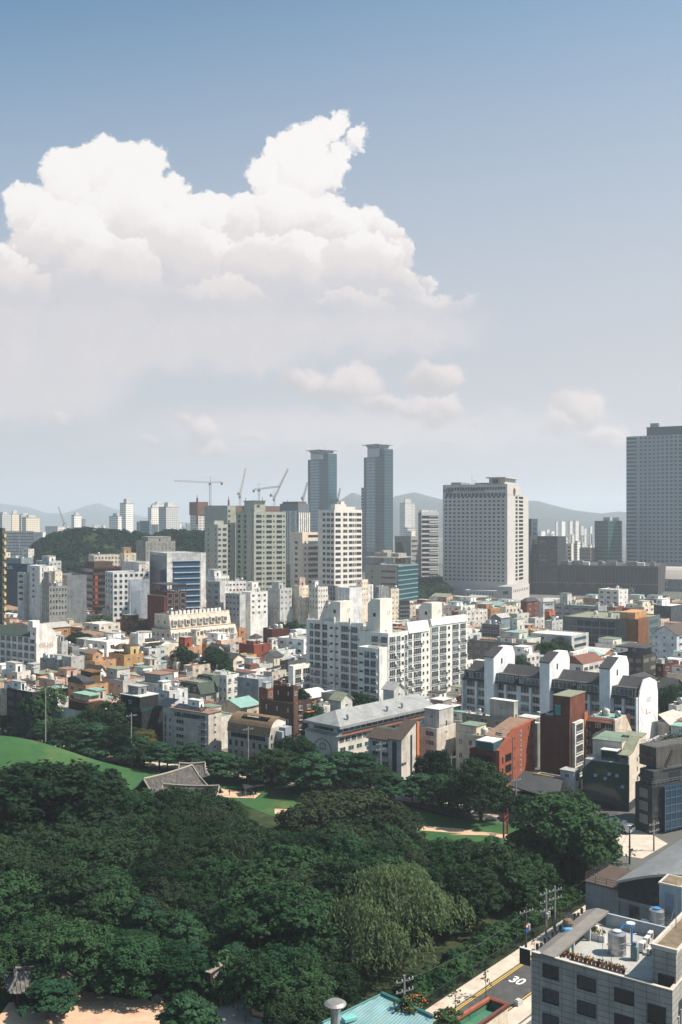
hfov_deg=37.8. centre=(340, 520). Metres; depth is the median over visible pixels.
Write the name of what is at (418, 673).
window
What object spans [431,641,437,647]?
window
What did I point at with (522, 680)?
window
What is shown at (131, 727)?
utility pole
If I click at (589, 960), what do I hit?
flower pot
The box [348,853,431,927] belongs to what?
broadleaf tree
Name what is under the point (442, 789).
broadleaf tree
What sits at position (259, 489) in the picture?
tower crane
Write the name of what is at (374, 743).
window
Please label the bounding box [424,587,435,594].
broadleaf tree
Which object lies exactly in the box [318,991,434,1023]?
teal roofed house
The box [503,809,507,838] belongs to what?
red gate
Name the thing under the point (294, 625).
broadleaf tree
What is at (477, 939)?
shrub
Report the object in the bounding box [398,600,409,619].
office block
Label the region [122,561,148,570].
office block
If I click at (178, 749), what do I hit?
pine tree
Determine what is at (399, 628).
city block
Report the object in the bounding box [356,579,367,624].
office block
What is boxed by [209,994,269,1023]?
driveway
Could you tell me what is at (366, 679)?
window
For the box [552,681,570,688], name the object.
window
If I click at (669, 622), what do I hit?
city block
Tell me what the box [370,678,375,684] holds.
window
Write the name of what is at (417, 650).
window
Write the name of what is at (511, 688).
window
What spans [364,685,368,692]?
window
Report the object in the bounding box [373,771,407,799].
pine tree
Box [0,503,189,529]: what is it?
hills
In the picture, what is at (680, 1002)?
window
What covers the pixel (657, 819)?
window
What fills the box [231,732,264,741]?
window
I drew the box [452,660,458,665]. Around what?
window
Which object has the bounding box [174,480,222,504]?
tower crane
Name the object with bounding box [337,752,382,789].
pine tree
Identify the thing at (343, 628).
window
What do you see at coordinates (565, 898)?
shrub
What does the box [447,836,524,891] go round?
broadleaf tree
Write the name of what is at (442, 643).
window
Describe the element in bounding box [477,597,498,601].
city block
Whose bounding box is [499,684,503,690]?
window
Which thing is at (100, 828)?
broadleaf tree
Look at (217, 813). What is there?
broadleaf tree
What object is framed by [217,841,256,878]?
broadleaf tree
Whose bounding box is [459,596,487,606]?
city block
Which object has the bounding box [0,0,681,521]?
sky
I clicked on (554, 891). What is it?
utility pole
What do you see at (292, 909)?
broadleaf tree
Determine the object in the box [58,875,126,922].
broadleaf tree
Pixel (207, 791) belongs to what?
broadleaf tree
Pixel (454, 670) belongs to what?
window
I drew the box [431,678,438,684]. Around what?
window
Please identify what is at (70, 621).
city block
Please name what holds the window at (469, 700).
in the apartment building at (612, 685)
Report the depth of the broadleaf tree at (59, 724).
271.98 m
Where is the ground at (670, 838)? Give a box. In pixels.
[0,530,681,1023]
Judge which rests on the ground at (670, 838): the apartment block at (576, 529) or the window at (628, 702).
the apartment block at (576, 529)
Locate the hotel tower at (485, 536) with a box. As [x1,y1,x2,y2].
[443,477,528,595]
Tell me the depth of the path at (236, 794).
236.19 m
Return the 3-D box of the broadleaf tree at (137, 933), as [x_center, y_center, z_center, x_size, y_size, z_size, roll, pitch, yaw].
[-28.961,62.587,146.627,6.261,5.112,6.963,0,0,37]
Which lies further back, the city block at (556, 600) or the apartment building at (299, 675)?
the city block at (556, 600)
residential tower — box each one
[306,449,338,531]
[361,444,392,570]
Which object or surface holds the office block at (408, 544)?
on the ground at (670, 838)
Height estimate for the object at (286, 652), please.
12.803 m
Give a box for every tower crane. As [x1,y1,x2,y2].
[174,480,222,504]
[237,469,245,505]
[253,483,278,499]
[270,469,287,505]
[301,482,307,500]
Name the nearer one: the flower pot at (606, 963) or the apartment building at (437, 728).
the flower pot at (606, 963)
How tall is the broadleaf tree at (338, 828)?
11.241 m
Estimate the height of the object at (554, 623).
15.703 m
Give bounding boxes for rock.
[151,994,163,1003]
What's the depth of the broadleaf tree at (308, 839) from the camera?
172.67 m
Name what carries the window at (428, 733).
in the apartment building at (437, 728)
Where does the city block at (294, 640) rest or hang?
on the ground at (670, 838)
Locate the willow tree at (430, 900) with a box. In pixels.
[319,861,475,976]
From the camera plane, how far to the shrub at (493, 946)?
148.80 m
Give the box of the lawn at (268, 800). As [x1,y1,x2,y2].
[205,775,518,843]
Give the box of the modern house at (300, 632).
[290,629,305,634]
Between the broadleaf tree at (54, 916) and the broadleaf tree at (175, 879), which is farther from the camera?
the broadleaf tree at (175, 879)
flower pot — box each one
[587,955,591,964]
[591,957,595,965]
[604,960,609,968]
[612,963,617,971]
[616,963,620,972]
[621,964,626,973]
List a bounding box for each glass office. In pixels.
[582,728,646,811]
[594,517,621,561]
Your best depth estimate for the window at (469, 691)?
299.57 m
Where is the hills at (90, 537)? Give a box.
[36,532,204,572]
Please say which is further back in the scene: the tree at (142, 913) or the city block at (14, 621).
the city block at (14, 621)
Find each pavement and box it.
[29,739,607,822]
[425,905,585,1021]
[508,995,530,1023]
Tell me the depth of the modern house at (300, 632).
458.60 m
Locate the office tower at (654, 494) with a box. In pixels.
[626,423,681,583]
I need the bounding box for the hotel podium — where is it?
[464,583,528,599]
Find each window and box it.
[12,651,16,656]
[23,637,28,642]
[23,645,28,650]
[23,652,28,658]
[29,646,34,651]
[29,653,34,658]
[126,713,138,719]
[174,711,200,719]
[176,719,183,723]
[176,726,183,730]
[176,733,183,738]
[176,741,183,745]
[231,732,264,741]
[242,716,268,721]
[295,669,300,675]
[295,677,300,683]
[303,667,310,674]
[303,675,309,682]
[303,683,309,688]
[308,541,317,543]
[308,546,317,549]
[308,552,317,554]
[308,558,317,560]
[308,563,317,566]
[308,569,317,571]
[308,574,317,577]
[314,639,319,644]
[314,647,319,652]
[314,670,319,675]
[314,678,319,683]
[314,725,333,731]
[315,623,319,629]
[315,631,319,637]
[315,654,319,660]
[315,662,319,668]
[340,650,348,656]
[340,658,348,664]
[340,666,348,672]
[340,674,348,680]
[340,682,348,688]
[341,626,348,632]
[341,634,348,640]
[341,642,348,648]
[351,627,357,632]
[351,635,357,641]
[351,643,357,649]
[351,651,357,657]
[351,659,357,665]
[351,667,357,673]
[351,675,357,681]
[351,683,357,689]
[364,651,368,657]
[364,660,368,666]
[364,668,368,675]
[364,677,368,683]
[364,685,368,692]
[370,652,375,658]
[370,660,375,667]
[370,669,375,675]
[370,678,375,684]
[370,686,375,693]
[371,636,377,642]
[372,740,377,745]
[381,570,395,572]
[381,576,395,578]
[381,583,395,584]
[381,637,386,643]
[389,636,395,642]
[389,645,395,651]
[389,653,395,659]
[389,661,395,668]
[389,669,395,676]
[392,735,411,775]
[396,636,400,641]
[396,644,400,650]
[414,632,420,638]
[414,640,420,646]
[414,648,421,654]
[414,655,420,662]
[414,663,420,669]
[414,671,421,677]
[414,678,420,685]
[414,686,420,693]
[425,731,433,736]
[425,740,433,745]
[431,627,437,632]
[431,634,438,640]
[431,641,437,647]
[431,649,438,654]
[431,656,438,662]
[431,663,437,669]
[431,671,438,677]
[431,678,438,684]
[440,625,446,631]
[440,633,446,638]
[440,640,446,646]
[440,647,446,653]
[440,655,446,660]
[440,662,446,668]
[440,669,446,675]
[440,676,446,682]
[440,684,446,690]
[452,624,458,629]
[452,631,458,636]
[452,638,458,644]
[452,645,458,651]
[452,652,458,658]
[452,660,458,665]
[452,667,458,673]
[452,674,458,680]
[460,623,466,628]
[460,630,466,635]
[460,637,466,642]
[460,644,466,650]
[460,651,466,657]
[460,658,466,664]
[466,671,483,678]
[466,680,474,686]
[466,688,474,695]
[466,697,474,704]
[466,716,472,720]
[478,681,483,687]
[478,690,483,696]
[478,699,483,705]
[480,718,487,723]
[482,626,498,630]
[482,632,498,636]
[496,674,513,682]
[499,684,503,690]
[505,752,511,761]
[505,763,511,772]
[505,774,511,781]
[508,685,515,691]
[508,693,515,699]
[519,677,538,685]
[520,687,528,693]
[520,695,528,702]
[520,704,528,711]
[532,688,539,694]
[532,697,539,703]
[532,706,539,712]
[541,963,559,982]
[541,988,559,1007]
[542,1012,558,1023]
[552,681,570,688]
[555,704,560,715]
[574,636,585,640]
[574,642,585,647]
[576,722,583,732]
[576,733,583,742]
[576,743,583,753]
[576,754,583,764]
[576,974,595,994]
[576,999,595,1019]
[577,683,598,692]
[591,695,598,701]
[591,704,598,711]
[595,723,600,727]
[612,687,632,696]
[613,987,634,1007]
[614,698,620,704]
[614,1012,633,1023]
[625,699,634,706]
[625,708,634,715]
[629,905,638,919]
[630,718,634,725]
[632,890,641,899]
[640,787,647,797]
[640,800,647,810]
[640,813,647,823]
[645,1003,665,1023]
[650,618,658,624]
[650,625,658,632]
[650,890,658,901]
[653,786,660,798]
[653,801,660,813]
[653,816,660,827]
[654,873,662,884]
[669,770,680,780]
[677,998,681,1017]
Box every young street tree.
[447,985,460,1009]
[479,965,491,986]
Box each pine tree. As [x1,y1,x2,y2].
[0,962,8,977]
[1,719,24,736]
[9,721,32,737]
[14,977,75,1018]
[26,722,44,741]
[41,718,84,752]
[46,977,80,1014]
[64,722,116,759]
[66,928,104,966]
[89,740,120,761]
[113,733,136,764]
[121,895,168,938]
[122,736,151,765]
[139,741,175,770]
[152,746,180,768]
[154,989,223,1023]
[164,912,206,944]
[171,746,192,762]
[172,742,207,763]
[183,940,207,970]
[198,751,229,781]
[216,753,242,780]
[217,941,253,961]
[230,758,254,782]
[267,764,285,784]
[277,751,338,794]
[277,766,318,793]
[291,763,328,791]
[314,752,346,788]
[328,751,356,787]
[333,753,367,786]
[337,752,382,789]
[348,760,389,787]
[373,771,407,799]
[375,778,413,798]
[401,773,430,804]
[415,773,447,809]
[431,776,469,812]
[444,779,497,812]
[507,794,535,819]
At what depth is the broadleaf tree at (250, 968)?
129.15 m
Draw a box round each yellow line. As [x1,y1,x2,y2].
[456,957,530,1008]
[456,959,530,1010]
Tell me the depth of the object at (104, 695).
315.27 m
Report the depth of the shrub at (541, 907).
161.78 m
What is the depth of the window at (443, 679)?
357.67 m
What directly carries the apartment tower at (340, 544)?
on the ground at (670, 838)
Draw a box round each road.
[0,732,618,818]
[456,956,530,1013]
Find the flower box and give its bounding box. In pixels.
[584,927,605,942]
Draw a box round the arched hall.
[563,839,681,926]
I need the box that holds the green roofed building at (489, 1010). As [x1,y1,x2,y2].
[445,996,508,1023]
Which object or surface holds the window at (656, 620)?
in the office block at (635, 625)
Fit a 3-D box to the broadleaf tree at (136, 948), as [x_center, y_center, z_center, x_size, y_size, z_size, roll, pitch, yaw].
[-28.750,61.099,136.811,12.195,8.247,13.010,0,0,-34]
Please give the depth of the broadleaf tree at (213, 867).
164.02 m
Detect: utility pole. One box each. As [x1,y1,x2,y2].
[45,688,45,743]
[126,713,136,766]
[243,726,252,783]
[376,741,385,763]
[395,975,413,996]
[511,777,520,815]
[519,907,532,947]
[539,889,552,936]
[548,886,561,930]
[625,826,634,863]
[649,820,658,850]
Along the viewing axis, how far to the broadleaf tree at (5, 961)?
140.39 m
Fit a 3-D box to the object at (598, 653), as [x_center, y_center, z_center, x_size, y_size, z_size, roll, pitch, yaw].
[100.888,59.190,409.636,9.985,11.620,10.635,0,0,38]
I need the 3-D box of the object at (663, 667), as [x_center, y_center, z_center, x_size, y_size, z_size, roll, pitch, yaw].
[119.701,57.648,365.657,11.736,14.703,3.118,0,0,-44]
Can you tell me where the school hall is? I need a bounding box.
[303,693,433,756]
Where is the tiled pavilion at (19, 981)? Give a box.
[3,960,73,1008]
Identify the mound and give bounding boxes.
[0,736,161,789]
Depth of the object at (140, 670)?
362.14 m
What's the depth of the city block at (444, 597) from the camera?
651.36 m
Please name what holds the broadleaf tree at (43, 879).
on the ground at (670, 838)
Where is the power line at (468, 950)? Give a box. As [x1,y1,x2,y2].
[405,911,525,979]
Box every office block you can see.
[5,555,32,563]
[5,563,34,606]
[18,572,26,620]
[22,549,33,557]
[27,564,56,622]
[36,555,60,570]
[42,571,66,622]
[47,570,61,584]
[62,573,86,622]
[81,560,121,613]
[89,552,119,566]
[105,562,148,621]
[120,547,135,566]
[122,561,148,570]
[136,536,174,593]
[150,551,205,610]
[206,569,228,592]
[206,581,224,609]
[229,578,245,593]
[246,581,257,590]
[268,606,269,626]
[290,532,317,594]
[328,585,337,600]
[337,586,361,622]
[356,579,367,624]
[364,550,417,602]
[368,584,372,602]
[373,585,387,598]
[388,585,398,619]
[395,531,417,563]
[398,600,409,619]
[418,510,438,576]
[529,519,537,535]
[529,535,536,593]
[537,536,565,594]
[563,609,659,651]
[654,598,681,621]
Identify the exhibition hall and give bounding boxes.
[533,560,665,596]
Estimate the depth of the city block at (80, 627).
496.86 m
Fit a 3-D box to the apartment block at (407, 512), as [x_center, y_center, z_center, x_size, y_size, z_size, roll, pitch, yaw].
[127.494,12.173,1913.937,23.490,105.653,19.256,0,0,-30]
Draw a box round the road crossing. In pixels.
[616,829,667,857]
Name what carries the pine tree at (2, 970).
on the ground at (670, 838)
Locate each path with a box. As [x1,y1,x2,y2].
[218,789,260,797]
[417,826,507,839]
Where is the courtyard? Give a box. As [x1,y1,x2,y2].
[0,991,164,1023]
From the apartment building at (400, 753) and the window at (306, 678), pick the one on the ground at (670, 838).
the apartment building at (400, 753)
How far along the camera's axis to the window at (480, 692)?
297.13 m
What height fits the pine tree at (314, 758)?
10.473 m
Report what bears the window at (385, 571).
in the office block at (402, 577)
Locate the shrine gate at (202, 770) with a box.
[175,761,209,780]
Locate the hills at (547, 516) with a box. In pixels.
[337,492,625,537]
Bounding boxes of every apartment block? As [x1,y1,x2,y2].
[0,512,10,530]
[5,531,34,556]
[11,510,18,530]
[19,513,26,530]
[22,515,39,531]
[34,532,45,546]
[45,526,64,534]
[71,513,81,528]
[81,518,85,527]
[109,513,121,530]
[120,499,133,531]
[139,521,150,534]
[148,505,157,534]
[152,502,162,531]
[159,502,178,530]
[400,499,414,535]
[403,527,415,535]
[538,531,544,535]
[545,529,549,535]
[555,522,557,535]
[559,521,564,535]
[566,543,573,560]
[568,521,572,542]
[570,534,574,542]
[573,521,578,542]
[575,541,580,559]
[579,526,583,540]
[579,547,594,560]
[589,526,591,543]
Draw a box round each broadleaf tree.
[0,715,14,734]
[0,758,130,841]
[0,784,57,826]
[0,818,33,837]
[0,833,34,861]
[0,850,37,871]
[0,855,50,880]
[0,869,52,933]
[0,917,46,969]
[0,921,21,949]
[0,932,26,974]
[1,800,42,822]
[2,890,62,924]
[8,820,53,842]
[16,917,114,987]
[17,686,67,728]
[17,834,50,849]
[18,864,64,893]
[19,920,69,965]
[27,839,66,859]
[29,909,73,931]
[30,853,76,876]
[31,771,55,822]
[33,866,119,923]
[34,822,97,850]
[40,716,94,748]
[43,792,109,827]
[47,839,105,867]
[54,858,95,877]
[55,810,118,828]
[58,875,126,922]
[64,629,90,643]
[64,729,95,756]
[70,826,158,869]
[73,913,113,932]
[75,703,112,722]
[79,875,143,930]
[80,825,111,839]
[84,616,100,622]
[90,935,177,998]
[94,721,138,763]
[95,864,123,876]
[97,812,150,831]
[99,693,133,726]
[99,867,143,927]
[99,926,134,942]
[100,615,113,621]
[100,804,126,820]
[103,818,155,868]
[108,790,170,815]
[114,860,181,895]
[116,728,158,761]
[121,743,158,767]
[122,618,141,634]
[126,787,155,814]
[129,877,186,928]
[131,926,159,936]
[133,843,180,864]
[135,811,154,825]
[135,836,172,860]
[135,941,209,997]
[137,808,194,842]
[138,620,146,629]
[146,908,202,941]
[148,785,194,814]
[150,806,163,817]
[155,834,216,871]
[157,807,184,828]
[159,866,199,883]
[159,935,183,970]
[160,794,228,812]
[164,810,210,826]
[167,787,201,804]
[168,645,199,674]
[168,890,227,937]
[170,869,222,911]
[185,816,234,840]
[186,932,224,955]
[188,851,248,898]
[190,801,233,822]
[191,786,217,796]
[197,905,236,943]
[198,646,234,671]
[201,793,242,819]
[201,822,266,857]
[207,872,300,949]
[212,935,255,960]
[213,814,258,831]
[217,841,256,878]
[217,886,246,910]
[219,948,279,1014]
[221,756,241,774]
[222,879,352,962]
[223,840,320,888]
[228,801,249,819]
[242,942,321,1003]
[243,748,296,786]
[246,819,265,829]
[255,963,339,1020]
[259,830,344,862]
[260,827,299,844]
[261,992,325,1023]
[266,826,310,843]
[270,871,324,892]
[271,733,319,761]
[273,790,360,833]
[278,620,289,627]
[278,944,330,978]
[283,864,341,893]
[284,886,339,934]
[285,619,305,632]
[290,911,350,945]
[292,989,341,1023]
[295,788,388,831]
[295,935,350,968]
[298,687,313,701]
[300,703,326,738]
[308,850,355,889]
[309,848,346,858]
[311,857,388,914]
[315,756,342,787]
[315,821,371,858]
[319,962,362,1009]
[323,832,366,858]
[327,815,380,835]
[342,845,402,905]
[348,824,371,842]
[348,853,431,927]
[352,691,380,705]
[354,766,392,790]
[356,797,430,846]
[360,820,411,842]
[365,834,408,855]
[393,838,426,853]
[397,849,431,868]
[399,882,459,934]
[402,846,431,864]
[410,749,455,780]
[418,582,429,587]
[420,859,458,903]
[422,774,458,810]
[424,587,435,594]
[424,841,470,866]
[426,840,460,851]
[428,836,453,844]
[431,581,454,593]
[431,862,511,929]
[433,584,450,591]
[433,587,448,592]
[445,757,514,823]
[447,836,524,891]
[454,837,474,847]
[464,875,497,915]
[491,856,550,911]
[503,826,561,857]
[504,839,560,890]
[509,788,624,882]
[512,851,564,902]
[514,790,535,803]
[515,653,533,665]
[534,642,560,651]
[541,636,574,654]
[548,840,579,872]
[562,831,621,874]
[657,683,681,692]
[658,684,681,720]
[658,734,681,740]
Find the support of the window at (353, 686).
in the apartment building at (349, 637)
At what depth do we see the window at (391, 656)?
314.41 m
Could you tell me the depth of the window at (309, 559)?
666.09 m
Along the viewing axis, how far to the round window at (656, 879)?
145.96 m
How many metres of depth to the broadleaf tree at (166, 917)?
147.91 m
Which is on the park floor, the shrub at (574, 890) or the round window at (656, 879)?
the shrub at (574, 890)
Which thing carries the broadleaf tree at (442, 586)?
on the ground at (670, 838)
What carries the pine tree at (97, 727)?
on the ground at (670, 838)
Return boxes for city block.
[5,606,17,611]
[5,612,17,616]
[5,617,27,626]
[42,621,70,635]
[67,618,81,624]
[71,623,83,631]
[71,637,93,647]
[84,621,119,631]
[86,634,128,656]
[87,611,100,621]
[99,631,129,643]
[116,614,146,633]
[135,630,151,641]
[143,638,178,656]
[202,631,241,652]
[277,632,305,656]
[363,622,396,629]
[392,622,403,626]
[392,626,404,629]
[395,618,411,621]
[405,615,418,621]
[410,603,421,615]
[410,604,415,618]
[417,599,428,602]
[430,593,455,602]
[447,601,474,609]
[450,596,460,600]
[451,610,458,615]
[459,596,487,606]
[467,621,479,628]
[467,628,481,632]
[470,595,493,599]
[474,603,499,618]
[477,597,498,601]
[482,601,506,606]
[499,599,512,601]
[504,630,540,654]
[507,601,520,606]
[524,623,546,635]
[551,598,559,603]
[572,595,582,603]
[583,594,598,603]
[595,636,636,650]
[607,603,623,610]
[622,604,636,610]
[628,594,645,600]
[644,594,671,602]
[660,618,668,626]
[660,621,678,627]
[662,595,679,601]
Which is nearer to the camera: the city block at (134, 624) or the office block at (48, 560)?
the city block at (134, 624)
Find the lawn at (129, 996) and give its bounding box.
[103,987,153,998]
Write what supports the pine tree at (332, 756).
on the ground at (670, 838)
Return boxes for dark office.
[635,736,681,834]
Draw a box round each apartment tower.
[0,528,5,624]
[205,506,235,580]
[205,521,227,575]
[236,500,285,590]
[318,501,361,586]
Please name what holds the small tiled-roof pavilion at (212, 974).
on the park floor
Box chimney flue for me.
[324,998,346,1023]
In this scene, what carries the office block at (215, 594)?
on the ground at (670, 838)
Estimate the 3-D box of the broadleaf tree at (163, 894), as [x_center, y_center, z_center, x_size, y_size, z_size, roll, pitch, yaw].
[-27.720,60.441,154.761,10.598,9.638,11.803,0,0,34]
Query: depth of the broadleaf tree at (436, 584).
796.87 m
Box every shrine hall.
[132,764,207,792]
[162,783,223,795]
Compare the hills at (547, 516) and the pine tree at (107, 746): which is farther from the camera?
the hills at (547, 516)
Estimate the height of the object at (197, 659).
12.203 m
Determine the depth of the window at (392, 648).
314.56 m
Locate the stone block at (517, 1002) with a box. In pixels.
[513,998,522,1006]
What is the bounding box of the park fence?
[419,866,629,1009]
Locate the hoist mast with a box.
[196,496,197,524]
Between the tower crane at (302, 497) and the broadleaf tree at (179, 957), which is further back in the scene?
the tower crane at (302, 497)
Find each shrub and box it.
[169,978,194,989]
[187,958,235,1005]
[208,948,247,986]
[212,949,237,1000]
[393,992,428,1014]
[398,986,411,995]
[399,976,428,991]
[405,972,425,993]
[409,984,434,1000]
[419,967,453,997]
[422,965,433,972]
[428,1003,463,1023]
[433,964,458,978]
[434,969,455,987]
[439,948,473,970]
[441,956,467,963]
[442,958,475,977]
[445,950,475,977]
[448,957,466,976]
[455,941,479,965]
[458,949,475,975]
[469,935,489,949]
[471,946,491,965]
[472,955,483,966]
[474,931,504,940]
[477,933,508,956]
[479,922,511,944]
[498,916,524,939]
[508,926,523,941]
[509,911,536,926]
[512,925,534,938]
[523,909,542,929]
[533,904,550,918]
[539,895,565,912]
[550,882,579,899]
[556,893,574,910]
[559,885,581,903]
[560,885,579,902]
[565,888,585,898]
[567,880,585,884]
[570,882,585,895]
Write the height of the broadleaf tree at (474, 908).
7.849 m
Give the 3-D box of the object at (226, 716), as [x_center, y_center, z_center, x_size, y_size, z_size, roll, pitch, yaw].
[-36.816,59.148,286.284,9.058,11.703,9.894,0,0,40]
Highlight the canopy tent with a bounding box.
[242,784,262,796]
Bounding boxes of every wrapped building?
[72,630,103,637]
[128,579,148,618]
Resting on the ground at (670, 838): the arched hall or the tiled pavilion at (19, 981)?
the arched hall
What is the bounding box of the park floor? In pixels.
[0,768,601,1023]
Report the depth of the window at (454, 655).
363.12 m
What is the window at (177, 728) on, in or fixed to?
in the apartment building at (195, 720)
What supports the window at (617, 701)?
in the apartment building at (612, 685)
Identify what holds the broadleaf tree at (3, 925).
on the ground at (670, 838)
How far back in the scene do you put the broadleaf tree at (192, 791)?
206.31 m
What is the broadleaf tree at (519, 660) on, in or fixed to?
on the ground at (670, 838)
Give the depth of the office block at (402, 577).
709.97 m
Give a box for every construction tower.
[189,502,207,530]
[236,506,279,511]
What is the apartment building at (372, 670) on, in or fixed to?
on the ground at (670, 838)
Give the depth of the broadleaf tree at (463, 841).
185.35 m
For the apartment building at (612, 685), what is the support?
on the ground at (670, 838)
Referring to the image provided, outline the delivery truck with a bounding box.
[608,817,633,833]
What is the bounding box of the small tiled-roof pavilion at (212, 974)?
[205,959,226,982]
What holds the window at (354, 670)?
in the apartment building at (349, 637)
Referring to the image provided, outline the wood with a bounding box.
[29,526,204,573]
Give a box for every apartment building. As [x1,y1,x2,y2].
[0,620,56,668]
[152,608,236,641]
[156,697,222,755]
[227,711,291,760]
[288,663,312,688]
[306,593,352,689]
[339,618,362,695]
[358,645,386,700]
[360,590,409,695]
[366,719,418,779]
[404,620,429,695]
[418,704,455,773]
[419,595,467,691]
[461,645,657,740]
[462,697,539,767]
[470,717,534,788]
[538,689,587,777]
[586,707,631,756]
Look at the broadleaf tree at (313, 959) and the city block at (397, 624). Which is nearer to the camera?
the broadleaf tree at (313, 959)
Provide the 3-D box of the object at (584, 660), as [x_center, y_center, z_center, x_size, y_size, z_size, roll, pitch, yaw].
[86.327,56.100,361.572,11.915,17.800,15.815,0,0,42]
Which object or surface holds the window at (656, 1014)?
in the tiled building at (646, 988)
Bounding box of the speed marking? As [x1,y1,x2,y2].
[508,976,525,983]
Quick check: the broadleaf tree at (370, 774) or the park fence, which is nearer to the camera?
the park fence
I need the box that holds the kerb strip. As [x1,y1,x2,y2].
[521,1016,530,1023]
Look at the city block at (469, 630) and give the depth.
494.38 m
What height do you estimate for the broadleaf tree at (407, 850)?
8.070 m
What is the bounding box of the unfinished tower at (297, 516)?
[280,501,309,580]
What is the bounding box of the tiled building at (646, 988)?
[519,874,681,1023]
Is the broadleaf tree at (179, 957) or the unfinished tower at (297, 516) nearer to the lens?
the broadleaf tree at (179, 957)
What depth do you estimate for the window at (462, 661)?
366.42 m
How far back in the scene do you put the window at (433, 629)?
353.15 m
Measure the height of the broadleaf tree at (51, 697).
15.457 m
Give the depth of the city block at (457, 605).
603.59 m
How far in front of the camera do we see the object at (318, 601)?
522.53 m
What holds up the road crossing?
on the ground at (670, 838)
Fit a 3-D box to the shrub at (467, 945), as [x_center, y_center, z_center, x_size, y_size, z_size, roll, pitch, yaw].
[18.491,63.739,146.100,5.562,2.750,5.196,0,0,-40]
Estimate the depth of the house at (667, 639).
420.35 m
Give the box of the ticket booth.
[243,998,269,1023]

